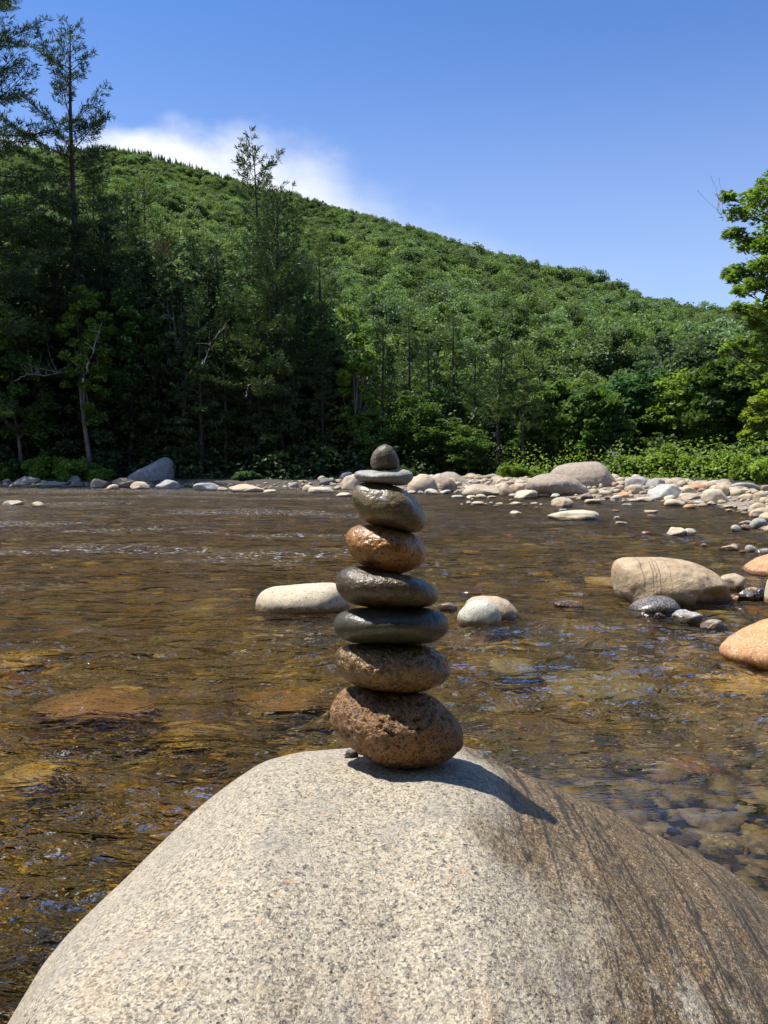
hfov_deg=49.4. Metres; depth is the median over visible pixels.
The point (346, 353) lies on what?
pine tree
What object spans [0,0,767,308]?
sky
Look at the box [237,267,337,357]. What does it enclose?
broadleaf tree
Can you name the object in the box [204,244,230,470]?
spruce tree
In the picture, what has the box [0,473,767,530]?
cobbles
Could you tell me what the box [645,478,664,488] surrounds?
rock
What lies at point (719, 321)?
mountain tree
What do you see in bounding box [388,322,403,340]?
mountain tree
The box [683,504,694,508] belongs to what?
rock
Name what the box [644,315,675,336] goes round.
mountain tree
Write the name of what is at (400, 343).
mountain tree
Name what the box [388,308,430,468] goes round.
pine tree
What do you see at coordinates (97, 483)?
rock
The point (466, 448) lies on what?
broadleaf tree
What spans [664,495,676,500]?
rock
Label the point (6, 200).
pine tree
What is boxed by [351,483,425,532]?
stacked stone
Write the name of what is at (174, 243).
pine tree
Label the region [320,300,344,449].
pine tree
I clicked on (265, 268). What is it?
spruce tree
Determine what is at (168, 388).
spruce tree
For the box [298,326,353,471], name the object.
broadleaf tree
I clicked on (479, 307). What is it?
mountain tree
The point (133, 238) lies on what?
pine tree
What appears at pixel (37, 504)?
rock
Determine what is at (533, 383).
broadleaf tree
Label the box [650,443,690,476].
shrub
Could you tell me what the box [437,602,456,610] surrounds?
rock
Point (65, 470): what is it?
shrub
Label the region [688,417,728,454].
broadleaf tree
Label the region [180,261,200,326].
spruce tree
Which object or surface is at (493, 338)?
mountain tree
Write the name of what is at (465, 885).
granite boulder
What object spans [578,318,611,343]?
mountain tree
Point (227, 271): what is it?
broadleaf tree
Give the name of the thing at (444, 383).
broadleaf tree
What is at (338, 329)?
spruce tree
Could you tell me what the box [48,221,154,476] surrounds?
spruce tree
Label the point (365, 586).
stacked stone
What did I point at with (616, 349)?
mountain tree
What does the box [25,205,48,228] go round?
spruce tree
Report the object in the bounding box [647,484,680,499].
rock
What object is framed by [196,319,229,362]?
dead tree
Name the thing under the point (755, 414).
broadleaf tree
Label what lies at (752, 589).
rock
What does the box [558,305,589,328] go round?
mountain tree
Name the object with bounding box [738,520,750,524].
rock
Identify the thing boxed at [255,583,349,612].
boulder
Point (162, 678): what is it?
water
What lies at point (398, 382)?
pine tree
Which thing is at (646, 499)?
rock
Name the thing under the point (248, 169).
pine tree
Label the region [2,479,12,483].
rock
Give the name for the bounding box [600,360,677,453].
broadleaf tree
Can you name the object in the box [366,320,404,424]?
pine tree
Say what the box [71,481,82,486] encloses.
rock
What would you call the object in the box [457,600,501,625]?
rock
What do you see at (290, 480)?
ground
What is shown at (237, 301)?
spruce tree
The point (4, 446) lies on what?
spruce tree
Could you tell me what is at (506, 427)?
pine tree
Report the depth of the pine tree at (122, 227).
69.64 m
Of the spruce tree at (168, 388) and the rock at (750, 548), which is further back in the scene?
the spruce tree at (168, 388)
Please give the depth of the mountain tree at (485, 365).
73.20 m
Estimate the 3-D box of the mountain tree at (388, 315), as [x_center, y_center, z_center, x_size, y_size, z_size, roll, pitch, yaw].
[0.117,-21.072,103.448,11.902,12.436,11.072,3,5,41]
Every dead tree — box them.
[14,344,72,380]
[81,323,101,382]
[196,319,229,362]
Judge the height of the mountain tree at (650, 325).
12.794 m
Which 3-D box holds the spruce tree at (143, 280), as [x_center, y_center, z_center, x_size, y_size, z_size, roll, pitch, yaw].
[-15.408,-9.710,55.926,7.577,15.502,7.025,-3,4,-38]
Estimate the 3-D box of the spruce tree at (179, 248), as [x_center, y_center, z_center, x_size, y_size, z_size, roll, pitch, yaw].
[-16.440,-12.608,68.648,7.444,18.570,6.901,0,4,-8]
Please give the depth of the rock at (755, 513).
20.47 m
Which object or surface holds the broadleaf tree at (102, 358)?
on the ground
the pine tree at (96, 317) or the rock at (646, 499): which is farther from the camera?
the pine tree at (96, 317)
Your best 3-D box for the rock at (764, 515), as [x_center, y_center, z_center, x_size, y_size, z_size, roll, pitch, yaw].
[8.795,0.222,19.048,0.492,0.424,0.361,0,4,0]
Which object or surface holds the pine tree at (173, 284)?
on the ground
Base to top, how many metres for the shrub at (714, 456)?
1.719 m
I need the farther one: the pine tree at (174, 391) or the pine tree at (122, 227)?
the pine tree at (122, 227)
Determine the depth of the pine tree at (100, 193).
55.54 m
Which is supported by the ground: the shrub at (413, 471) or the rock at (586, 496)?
the shrub at (413, 471)
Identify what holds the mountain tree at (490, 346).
on the ground
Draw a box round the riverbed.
[60,485,732,508]
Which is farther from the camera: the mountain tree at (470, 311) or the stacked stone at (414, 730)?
the mountain tree at (470, 311)
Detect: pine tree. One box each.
[0,0,101,432]
[0,15,140,461]
[0,177,13,227]
[0,234,66,460]
[0,243,56,461]
[1,198,18,245]
[10,194,44,380]
[14,219,94,455]
[62,168,120,391]
[63,243,134,452]
[74,251,144,473]
[90,199,124,271]
[102,186,152,313]
[104,265,170,467]
[110,208,130,243]
[113,228,173,448]
[118,174,174,299]
[130,249,195,460]
[132,241,152,304]
[155,312,206,475]
[157,236,181,258]
[160,286,232,476]
[178,232,211,323]
[189,180,356,475]
[190,311,232,475]
[203,297,255,476]
[213,260,254,460]
[216,261,236,291]
[230,124,286,297]
[236,289,301,456]
[251,228,290,270]
[262,282,312,472]
[293,254,317,298]
[296,301,338,465]
[298,229,352,408]
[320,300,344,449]
[320,381,353,474]
[328,385,352,469]
[337,346,352,384]
[346,346,367,415]
[351,348,380,434]
[359,398,380,469]
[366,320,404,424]
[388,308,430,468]
[391,373,401,393]
[409,332,454,470]
[412,355,423,460]
[434,308,477,467]
[451,345,503,470]
[470,334,528,473]
[478,405,494,467]
[486,344,554,464]
[494,404,512,464]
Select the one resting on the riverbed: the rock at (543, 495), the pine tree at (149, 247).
the rock at (543, 495)
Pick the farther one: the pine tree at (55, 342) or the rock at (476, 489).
the pine tree at (55, 342)
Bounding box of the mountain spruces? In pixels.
[27,144,664,367]
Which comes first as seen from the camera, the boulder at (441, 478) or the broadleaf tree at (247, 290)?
the boulder at (441, 478)
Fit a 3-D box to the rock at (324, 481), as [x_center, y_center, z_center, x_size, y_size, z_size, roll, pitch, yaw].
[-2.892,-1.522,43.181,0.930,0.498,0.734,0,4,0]
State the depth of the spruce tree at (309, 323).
54.72 m
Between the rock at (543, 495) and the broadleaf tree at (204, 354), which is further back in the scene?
the broadleaf tree at (204, 354)
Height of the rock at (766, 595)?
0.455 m
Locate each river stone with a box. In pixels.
[470,501,483,504]
[509,502,521,504]
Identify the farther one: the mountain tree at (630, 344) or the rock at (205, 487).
the mountain tree at (630, 344)
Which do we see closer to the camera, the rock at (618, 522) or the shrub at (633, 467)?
the rock at (618, 522)
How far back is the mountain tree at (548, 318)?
125.57 m
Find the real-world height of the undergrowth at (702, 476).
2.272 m
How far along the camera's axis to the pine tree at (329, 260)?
56.88 m
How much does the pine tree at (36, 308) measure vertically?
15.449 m
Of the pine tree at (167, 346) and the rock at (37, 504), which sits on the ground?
the pine tree at (167, 346)
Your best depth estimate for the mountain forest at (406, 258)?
415.97 m
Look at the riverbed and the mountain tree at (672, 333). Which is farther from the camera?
the mountain tree at (672, 333)
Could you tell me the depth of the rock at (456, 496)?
31.51 m
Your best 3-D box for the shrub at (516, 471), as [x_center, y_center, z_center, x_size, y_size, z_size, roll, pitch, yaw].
[7.011,-1.922,42.998,2.350,1.334,1.657,-1,4,-16]
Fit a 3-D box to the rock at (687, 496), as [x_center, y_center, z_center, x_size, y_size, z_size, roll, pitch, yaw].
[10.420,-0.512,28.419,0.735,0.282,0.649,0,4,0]
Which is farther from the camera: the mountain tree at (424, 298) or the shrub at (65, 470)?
the mountain tree at (424, 298)
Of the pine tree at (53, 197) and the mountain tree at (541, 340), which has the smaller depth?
the pine tree at (53, 197)
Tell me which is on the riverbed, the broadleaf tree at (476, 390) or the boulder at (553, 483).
the boulder at (553, 483)
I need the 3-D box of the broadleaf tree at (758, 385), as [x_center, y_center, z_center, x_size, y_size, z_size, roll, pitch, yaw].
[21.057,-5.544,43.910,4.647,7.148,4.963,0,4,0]
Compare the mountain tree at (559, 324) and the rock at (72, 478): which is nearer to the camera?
the rock at (72, 478)
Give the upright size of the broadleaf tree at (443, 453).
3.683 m
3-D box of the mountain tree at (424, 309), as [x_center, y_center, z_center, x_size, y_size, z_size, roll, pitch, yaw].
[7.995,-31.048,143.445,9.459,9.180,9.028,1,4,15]
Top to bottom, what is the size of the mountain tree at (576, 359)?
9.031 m
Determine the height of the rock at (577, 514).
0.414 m
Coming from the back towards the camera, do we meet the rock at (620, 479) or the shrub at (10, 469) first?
the shrub at (10, 469)
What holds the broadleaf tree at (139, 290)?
on the ground
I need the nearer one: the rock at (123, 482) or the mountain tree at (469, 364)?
the rock at (123, 482)
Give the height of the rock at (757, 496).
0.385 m
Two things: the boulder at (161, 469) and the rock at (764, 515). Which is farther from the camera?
the boulder at (161, 469)
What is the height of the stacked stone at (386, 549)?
0.076 m
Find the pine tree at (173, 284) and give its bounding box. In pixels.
[155,251,201,474]
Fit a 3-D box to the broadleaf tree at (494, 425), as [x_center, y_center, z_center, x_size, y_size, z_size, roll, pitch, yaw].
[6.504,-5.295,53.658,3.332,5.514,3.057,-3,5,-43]
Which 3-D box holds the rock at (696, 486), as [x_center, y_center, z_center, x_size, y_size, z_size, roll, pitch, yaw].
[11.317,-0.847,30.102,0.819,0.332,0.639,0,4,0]
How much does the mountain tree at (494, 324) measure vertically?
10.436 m
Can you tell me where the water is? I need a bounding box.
[0,486,767,1023]
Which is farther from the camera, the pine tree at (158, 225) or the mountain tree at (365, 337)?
the mountain tree at (365, 337)
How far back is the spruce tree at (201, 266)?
58.81 m
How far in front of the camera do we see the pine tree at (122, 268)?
52.05 m
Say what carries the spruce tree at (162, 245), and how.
on the ground
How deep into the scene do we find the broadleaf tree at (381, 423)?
48.82 m
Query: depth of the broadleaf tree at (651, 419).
49.59 m
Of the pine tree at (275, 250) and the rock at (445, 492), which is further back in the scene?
the pine tree at (275, 250)
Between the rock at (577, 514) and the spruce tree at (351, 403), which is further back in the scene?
the spruce tree at (351, 403)
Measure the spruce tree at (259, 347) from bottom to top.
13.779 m
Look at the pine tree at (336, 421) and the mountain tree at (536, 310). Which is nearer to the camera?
the pine tree at (336, 421)
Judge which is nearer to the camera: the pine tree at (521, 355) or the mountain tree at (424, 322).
the pine tree at (521, 355)
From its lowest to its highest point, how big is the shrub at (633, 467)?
1.688 m
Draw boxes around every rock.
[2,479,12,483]
[2,500,23,505]
[15,476,39,484]
[32,501,44,506]
[35,482,67,485]
[67,476,80,481]
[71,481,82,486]
[90,478,107,487]
[106,484,118,489]
[112,478,135,487]
[130,481,149,488]
[155,480,179,488]
[193,483,219,490]
[197,481,215,483]
[217,487,227,490]
[229,484,264,491]
[263,489,276,492]
[288,482,298,487]
[302,484,312,490]
[308,487,333,492]
[319,478,336,484]
[335,492,350,495]
[339,472,352,478]
[341,474,364,489]
[424,488,438,493]
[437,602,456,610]
[439,490,451,493]
[441,479,457,492]
[451,495,462,497]
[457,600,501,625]
[462,484,498,495]
[465,596,519,618]
[475,494,486,497]
[495,482,509,487]
[499,485,515,494]
[509,511,522,513]
[514,483,525,491]
[514,490,537,498]
[538,494,550,496]
[547,510,599,519]
[550,493,559,498]
[551,497,573,506]
[554,600,582,606]
[580,493,592,498]
[584,499,601,503]
[599,490,612,496]
[615,521,627,523]
[616,477,624,481]
[617,491,630,497]
[625,477,647,486]
[627,484,644,493]
[627,595,680,612]
[637,497,653,501]
[643,510,657,512]
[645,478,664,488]
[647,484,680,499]
[654,612,664,617]
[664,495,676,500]
[664,499,684,505]
[665,527,686,535]
[666,479,679,482]
[671,609,702,622]
[678,493,700,499]
[680,487,696,492]
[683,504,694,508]
[685,528,696,533]
[686,484,707,490]
[700,619,724,628]
[701,489,728,503]
[709,485,729,495]
[719,545,738,549]
[721,573,745,589]
[730,489,748,492]
[731,525,740,530]
[731,594,738,599]
[732,482,760,490]
[737,493,752,499]
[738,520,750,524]
[738,590,754,600]
[740,524,749,529]
[741,554,767,575]
[744,587,756,591]
[745,545,757,551]
[747,503,765,512]
[749,507,767,517]
[749,518,766,528]
[753,492,766,501]
[754,587,764,600]
[755,548,767,553]
[758,512,767,522]
[760,485,767,490]
[764,580,767,602]
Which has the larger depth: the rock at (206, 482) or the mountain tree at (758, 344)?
the mountain tree at (758, 344)
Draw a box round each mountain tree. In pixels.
[314,281,361,303]
[320,270,354,291]
[322,291,376,328]
[329,287,369,307]
[332,302,398,398]
[336,288,368,318]
[345,317,399,340]
[355,331,438,384]
[356,290,410,343]
[366,284,385,295]
[369,287,425,319]
[370,274,408,299]
[372,294,413,311]
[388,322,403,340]
[397,310,461,334]
[406,307,473,359]
[411,327,472,373]
[412,283,450,308]
[412,292,483,344]
[414,280,464,315]
[415,305,431,311]
[419,299,438,318]
[424,349,443,370]
[428,323,490,362]
[438,280,473,313]
[439,298,472,326]
[449,349,488,383]
[456,299,477,317]
[457,307,521,347]
[459,312,496,322]
[464,311,492,326]
[464,350,552,401]
[475,304,492,319]
[478,314,527,344]
[483,342,515,365]
[484,336,519,347]
[486,287,523,317]
[491,307,508,321]
[500,304,552,344]
[502,294,556,318]
[504,322,595,400]
[525,307,570,324]
[529,323,594,375]
[533,323,576,347]
[547,343,613,383]
[549,309,581,342]
[549,366,617,400]
[557,300,593,322]
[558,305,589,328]
[560,316,584,331]
[565,314,605,345]
[571,322,651,381]
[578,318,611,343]
[590,321,635,355]
[594,334,638,374]
[595,368,634,383]
[598,308,640,332]
[616,318,629,329]
[622,308,673,355]
[627,324,673,349]
[630,345,652,356]
[631,330,731,378]
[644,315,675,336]
[650,326,681,335]
[661,320,720,378]
[666,318,750,377]
[675,320,701,349]
[699,313,734,334]
[719,331,767,378]
[723,314,767,336]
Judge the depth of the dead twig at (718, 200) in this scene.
19.62 m
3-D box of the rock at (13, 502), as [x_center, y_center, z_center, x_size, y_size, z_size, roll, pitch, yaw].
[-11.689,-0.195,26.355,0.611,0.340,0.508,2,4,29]
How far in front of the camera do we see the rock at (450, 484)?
37.06 m
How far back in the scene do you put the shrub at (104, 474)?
47.59 m
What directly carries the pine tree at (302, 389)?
on the ground
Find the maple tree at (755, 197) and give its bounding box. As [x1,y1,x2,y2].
[715,169,767,385]
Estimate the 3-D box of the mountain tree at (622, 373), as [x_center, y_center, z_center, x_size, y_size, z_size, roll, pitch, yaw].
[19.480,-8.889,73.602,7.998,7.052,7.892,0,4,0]
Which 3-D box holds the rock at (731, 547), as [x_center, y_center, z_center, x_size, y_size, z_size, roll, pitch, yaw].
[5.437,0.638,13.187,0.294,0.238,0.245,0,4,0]
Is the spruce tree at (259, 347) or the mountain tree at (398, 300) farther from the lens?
the mountain tree at (398, 300)
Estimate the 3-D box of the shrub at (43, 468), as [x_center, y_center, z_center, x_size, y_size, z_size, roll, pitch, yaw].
[-19.906,-2.454,48.900,2.849,1.920,2.670,0,4,0]
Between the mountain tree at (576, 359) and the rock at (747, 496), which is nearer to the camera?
the rock at (747, 496)
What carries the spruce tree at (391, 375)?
on the ground
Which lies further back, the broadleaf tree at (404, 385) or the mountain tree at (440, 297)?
the mountain tree at (440, 297)
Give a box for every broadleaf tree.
[0,234,30,306]
[0,238,35,403]
[0,312,59,462]
[55,284,117,469]
[98,287,164,474]
[113,264,179,320]
[158,291,253,398]
[180,331,249,471]
[215,269,246,288]
[229,277,339,374]
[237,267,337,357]
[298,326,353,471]
[328,314,360,355]
[332,333,380,465]
[346,408,398,467]
[365,360,407,395]
[368,416,413,460]
[369,361,415,401]
[384,388,425,464]
[387,389,443,471]
[411,350,477,438]
[418,384,464,467]
[421,417,482,471]
[442,429,496,472]
[447,377,485,415]
[464,388,506,452]
[495,372,556,464]
[506,428,546,468]
[515,378,582,470]
[549,383,637,461]
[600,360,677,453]
[622,412,674,455]
[645,368,719,455]
[679,357,757,451]
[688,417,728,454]
[736,388,767,456]
[742,357,767,443]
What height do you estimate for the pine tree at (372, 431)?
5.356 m
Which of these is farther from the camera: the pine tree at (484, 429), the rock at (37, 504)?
the pine tree at (484, 429)
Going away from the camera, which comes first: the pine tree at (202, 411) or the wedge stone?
the wedge stone
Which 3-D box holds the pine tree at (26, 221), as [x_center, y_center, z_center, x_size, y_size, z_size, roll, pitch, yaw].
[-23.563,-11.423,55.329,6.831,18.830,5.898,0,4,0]
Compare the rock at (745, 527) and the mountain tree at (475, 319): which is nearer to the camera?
the rock at (745, 527)
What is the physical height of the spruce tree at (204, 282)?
13.936 m
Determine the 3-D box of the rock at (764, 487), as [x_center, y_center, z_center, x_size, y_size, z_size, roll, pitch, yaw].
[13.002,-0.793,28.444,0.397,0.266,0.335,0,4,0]
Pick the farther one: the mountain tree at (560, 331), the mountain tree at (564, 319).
the mountain tree at (564, 319)
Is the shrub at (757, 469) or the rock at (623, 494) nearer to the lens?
the rock at (623, 494)
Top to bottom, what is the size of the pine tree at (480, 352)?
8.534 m
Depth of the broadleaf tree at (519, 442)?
49.89 m
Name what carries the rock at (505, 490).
on the riverbed
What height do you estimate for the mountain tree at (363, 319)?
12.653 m
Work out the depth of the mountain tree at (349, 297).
105.76 m
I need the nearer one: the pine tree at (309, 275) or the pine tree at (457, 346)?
the pine tree at (457, 346)
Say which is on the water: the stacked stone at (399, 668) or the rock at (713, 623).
the rock at (713, 623)
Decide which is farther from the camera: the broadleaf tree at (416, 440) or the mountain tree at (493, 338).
the mountain tree at (493, 338)
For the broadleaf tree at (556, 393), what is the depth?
48.90 m
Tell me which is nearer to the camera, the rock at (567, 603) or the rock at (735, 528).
the rock at (567, 603)
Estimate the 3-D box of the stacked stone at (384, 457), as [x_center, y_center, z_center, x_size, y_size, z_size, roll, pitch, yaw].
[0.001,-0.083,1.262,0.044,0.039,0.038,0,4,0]
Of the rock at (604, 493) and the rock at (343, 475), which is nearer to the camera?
the rock at (604, 493)
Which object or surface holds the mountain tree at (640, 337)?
on the ground
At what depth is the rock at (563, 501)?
25.33 m
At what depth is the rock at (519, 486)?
35.03 m
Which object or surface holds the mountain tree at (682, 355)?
on the ground
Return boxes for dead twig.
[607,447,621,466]
[697,178,725,220]
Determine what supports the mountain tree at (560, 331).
on the ground
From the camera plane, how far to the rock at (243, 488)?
37.45 m
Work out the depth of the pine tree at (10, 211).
59.53 m
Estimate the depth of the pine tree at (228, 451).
48.75 m
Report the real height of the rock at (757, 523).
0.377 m
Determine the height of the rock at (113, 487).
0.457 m
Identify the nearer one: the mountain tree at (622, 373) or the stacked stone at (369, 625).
the stacked stone at (369, 625)
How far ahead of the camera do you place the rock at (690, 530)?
15.88 m
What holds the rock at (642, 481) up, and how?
on the riverbed
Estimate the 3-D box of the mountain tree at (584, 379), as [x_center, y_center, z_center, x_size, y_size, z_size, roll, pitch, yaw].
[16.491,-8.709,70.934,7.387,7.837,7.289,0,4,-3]
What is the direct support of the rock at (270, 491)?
on the water
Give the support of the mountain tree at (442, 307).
on the ground
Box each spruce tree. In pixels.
[0,215,57,461]
[0,300,35,464]
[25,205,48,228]
[28,234,114,466]
[31,230,72,447]
[35,230,147,474]
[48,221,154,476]
[54,196,84,247]
[96,232,147,467]
[115,250,177,471]
[131,252,167,472]
[135,252,204,474]
[147,236,176,431]
[156,256,186,471]
[157,287,205,473]
[172,266,248,472]
[174,244,190,265]
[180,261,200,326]
[196,264,210,325]
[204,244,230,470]
[207,263,222,288]
[210,297,265,475]
[230,276,251,445]
[235,326,283,476]
[241,270,284,462]
[245,238,267,271]
[250,276,314,477]
[263,274,333,475]
[288,304,339,472]
[332,317,345,350]
[342,385,368,471]
[358,356,378,408]
[378,358,399,417]
[486,371,509,461]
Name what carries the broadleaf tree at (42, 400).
on the ground
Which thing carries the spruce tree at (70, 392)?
on the ground
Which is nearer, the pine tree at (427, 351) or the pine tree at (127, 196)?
the pine tree at (427, 351)
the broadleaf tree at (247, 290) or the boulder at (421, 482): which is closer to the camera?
the boulder at (421, 482)
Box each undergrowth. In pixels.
[0,388,767,479]
[500,435,767,482]
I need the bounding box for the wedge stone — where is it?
[343,749,358,756]
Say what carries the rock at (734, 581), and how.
on the riverbed
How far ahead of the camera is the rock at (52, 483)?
46.02 m
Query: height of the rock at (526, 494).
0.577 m
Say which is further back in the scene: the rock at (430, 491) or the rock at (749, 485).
the rock at (430, 491)
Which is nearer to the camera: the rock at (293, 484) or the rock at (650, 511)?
the rock at (650, 511)
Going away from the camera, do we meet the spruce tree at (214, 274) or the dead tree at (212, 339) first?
the dead tree at (212, 339)
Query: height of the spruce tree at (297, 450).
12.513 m
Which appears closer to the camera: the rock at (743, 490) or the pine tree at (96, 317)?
the rock at (743, 490)
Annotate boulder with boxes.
[7,746,767,1023]
[127,457,174,480]
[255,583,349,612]
[407,474,438,492]
[435,472,467,483]
[526,473,586,495]
[551,461,615,487]
[611,557,731,604]
[719,619,767,668]
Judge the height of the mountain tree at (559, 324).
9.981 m
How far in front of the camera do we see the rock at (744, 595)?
8.38 m
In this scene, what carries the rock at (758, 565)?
on the riverbed
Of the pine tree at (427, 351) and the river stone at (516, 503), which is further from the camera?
the pine tree at (427, 351)
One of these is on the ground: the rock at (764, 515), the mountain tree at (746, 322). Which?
the mountain tree at (746, 322)
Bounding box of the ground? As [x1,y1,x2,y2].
[0,152,767,507]
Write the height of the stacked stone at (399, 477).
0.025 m
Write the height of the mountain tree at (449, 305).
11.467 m
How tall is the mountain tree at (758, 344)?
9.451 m
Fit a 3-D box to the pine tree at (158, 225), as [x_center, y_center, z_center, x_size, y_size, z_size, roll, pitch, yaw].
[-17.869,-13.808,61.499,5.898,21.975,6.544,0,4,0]
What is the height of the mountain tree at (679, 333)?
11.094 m
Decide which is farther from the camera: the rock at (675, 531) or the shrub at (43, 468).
the shrub at (43, 468)
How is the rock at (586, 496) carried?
on the riverbed
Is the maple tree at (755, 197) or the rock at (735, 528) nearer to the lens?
the rock at (735, 528)
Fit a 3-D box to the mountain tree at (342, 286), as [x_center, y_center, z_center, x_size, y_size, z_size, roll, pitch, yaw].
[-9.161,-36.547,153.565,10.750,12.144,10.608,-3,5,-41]
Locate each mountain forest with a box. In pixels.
[0,144,745,320]
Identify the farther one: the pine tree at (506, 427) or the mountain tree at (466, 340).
the mountain tree at (466, 340)
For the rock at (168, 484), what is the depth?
41.08 m
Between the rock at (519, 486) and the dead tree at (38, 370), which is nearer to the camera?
the rock at (519, 486)
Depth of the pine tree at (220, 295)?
53.04 m
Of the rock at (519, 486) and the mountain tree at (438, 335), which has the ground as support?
the mountain tree at (438, 335)
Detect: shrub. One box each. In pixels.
[0,458,32,480]
[20,454,60,479]
[52,457,100,480]
[84,467,117,480]
[231,470,260,479]
[380,465,418,476]
[495,462,545,477]
[601,458,625,474]
[614,452,667,476]
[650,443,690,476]
[676,455,708,476]
[696,449,736,477]
[728,446,767,480]
[747,457,767,484]
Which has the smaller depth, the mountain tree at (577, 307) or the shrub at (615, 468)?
the shrub at (615, 468)
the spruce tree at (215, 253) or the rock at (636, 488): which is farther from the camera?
the spruce tree at (215, 253)
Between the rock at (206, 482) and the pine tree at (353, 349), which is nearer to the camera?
the rock at (206, 482)
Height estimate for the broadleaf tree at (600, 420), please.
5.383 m
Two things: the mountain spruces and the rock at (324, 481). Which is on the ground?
the mountain spruces
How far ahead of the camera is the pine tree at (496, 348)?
48.43 m
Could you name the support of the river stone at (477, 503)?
on the water
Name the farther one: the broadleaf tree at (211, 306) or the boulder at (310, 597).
the broadleaf tree at (211, 306)
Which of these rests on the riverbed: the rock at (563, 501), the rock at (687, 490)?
the rock at (687, 490)
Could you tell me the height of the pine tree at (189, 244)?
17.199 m
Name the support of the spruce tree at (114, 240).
on the ground
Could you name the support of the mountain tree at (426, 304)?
on the ground
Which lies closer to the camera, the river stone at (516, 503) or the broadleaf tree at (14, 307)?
the river stone at (516, 503)
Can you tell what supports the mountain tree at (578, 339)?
on the ground
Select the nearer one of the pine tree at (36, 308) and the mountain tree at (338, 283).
the pine tree at (36, 308)
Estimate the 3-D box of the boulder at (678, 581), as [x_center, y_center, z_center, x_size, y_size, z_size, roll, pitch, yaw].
[2.924,0.872,8.508,1.199,0.826,0.904,0,4,0]
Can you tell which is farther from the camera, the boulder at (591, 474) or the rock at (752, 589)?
the boulder at (591, 474)
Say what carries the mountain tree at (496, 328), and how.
on the ground
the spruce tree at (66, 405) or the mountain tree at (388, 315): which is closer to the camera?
the spruce tree at (66, 405)
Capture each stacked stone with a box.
[329,686,462,768]
[334,607,448,644]
[335,566,437,607]
[335,643,449,693]
[346,524,425,573]
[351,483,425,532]
[354,469,412,485]
[370,444,398,469]
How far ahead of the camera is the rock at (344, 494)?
33.20 m
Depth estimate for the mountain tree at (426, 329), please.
89.00 m
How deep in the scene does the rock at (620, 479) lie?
35.81 m
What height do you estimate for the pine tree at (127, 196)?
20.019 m
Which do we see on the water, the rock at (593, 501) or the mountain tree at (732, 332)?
the rock at (593, 501)
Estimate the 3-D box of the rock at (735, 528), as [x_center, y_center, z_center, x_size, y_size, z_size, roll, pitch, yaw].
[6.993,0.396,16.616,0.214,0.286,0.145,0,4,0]
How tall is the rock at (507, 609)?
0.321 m
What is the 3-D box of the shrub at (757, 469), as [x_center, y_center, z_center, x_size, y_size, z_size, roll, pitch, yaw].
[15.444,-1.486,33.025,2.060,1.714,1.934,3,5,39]
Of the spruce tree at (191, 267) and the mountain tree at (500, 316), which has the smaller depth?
the spruce tree at (191, 267)
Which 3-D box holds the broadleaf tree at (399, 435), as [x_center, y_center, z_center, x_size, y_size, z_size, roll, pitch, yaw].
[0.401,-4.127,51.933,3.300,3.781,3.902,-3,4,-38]
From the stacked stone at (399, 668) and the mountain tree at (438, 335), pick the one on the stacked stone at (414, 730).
the stacked stone at (399, 668)
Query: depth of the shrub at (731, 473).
35.68 m
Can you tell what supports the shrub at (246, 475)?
on the ground
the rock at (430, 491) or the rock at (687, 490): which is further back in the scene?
the rock at (430, 491)
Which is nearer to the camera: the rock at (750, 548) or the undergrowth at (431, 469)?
the rock at (750, 548)
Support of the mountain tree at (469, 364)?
on the ground
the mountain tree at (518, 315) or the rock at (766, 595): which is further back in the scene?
the mountain tree at (518, 315)
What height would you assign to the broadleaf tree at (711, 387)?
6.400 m
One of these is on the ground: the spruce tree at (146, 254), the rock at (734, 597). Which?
the spruce tree at (146, 254)
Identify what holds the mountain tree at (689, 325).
on the ground
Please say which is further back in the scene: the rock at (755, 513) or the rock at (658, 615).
the rock at (755, 513)
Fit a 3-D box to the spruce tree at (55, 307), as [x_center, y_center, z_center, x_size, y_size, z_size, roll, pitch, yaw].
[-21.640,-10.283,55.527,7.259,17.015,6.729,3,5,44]
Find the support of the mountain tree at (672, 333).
on the ground
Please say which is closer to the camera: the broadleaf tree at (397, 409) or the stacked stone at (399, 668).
the stacked stone at (399, 668)
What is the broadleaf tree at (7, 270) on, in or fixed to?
on the ground
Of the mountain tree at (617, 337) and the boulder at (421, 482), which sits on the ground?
the mountain tree at (617, 337)
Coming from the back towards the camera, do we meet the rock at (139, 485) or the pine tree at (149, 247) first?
the pine tree at (149, 247)
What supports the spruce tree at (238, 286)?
on the ground
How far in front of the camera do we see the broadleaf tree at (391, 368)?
66.45 m
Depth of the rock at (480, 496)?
31.28 m
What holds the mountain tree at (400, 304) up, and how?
on the ground
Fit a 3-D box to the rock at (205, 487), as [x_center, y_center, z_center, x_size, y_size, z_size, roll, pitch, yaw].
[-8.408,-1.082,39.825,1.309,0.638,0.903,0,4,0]
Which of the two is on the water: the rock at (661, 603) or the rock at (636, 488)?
the rock at (661, 603)
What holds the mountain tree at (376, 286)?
on the ground
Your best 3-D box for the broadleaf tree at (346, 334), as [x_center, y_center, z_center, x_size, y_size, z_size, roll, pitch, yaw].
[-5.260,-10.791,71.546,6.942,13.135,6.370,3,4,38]
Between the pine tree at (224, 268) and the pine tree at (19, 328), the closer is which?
the pine tree at (19, 328)
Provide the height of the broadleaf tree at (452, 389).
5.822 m

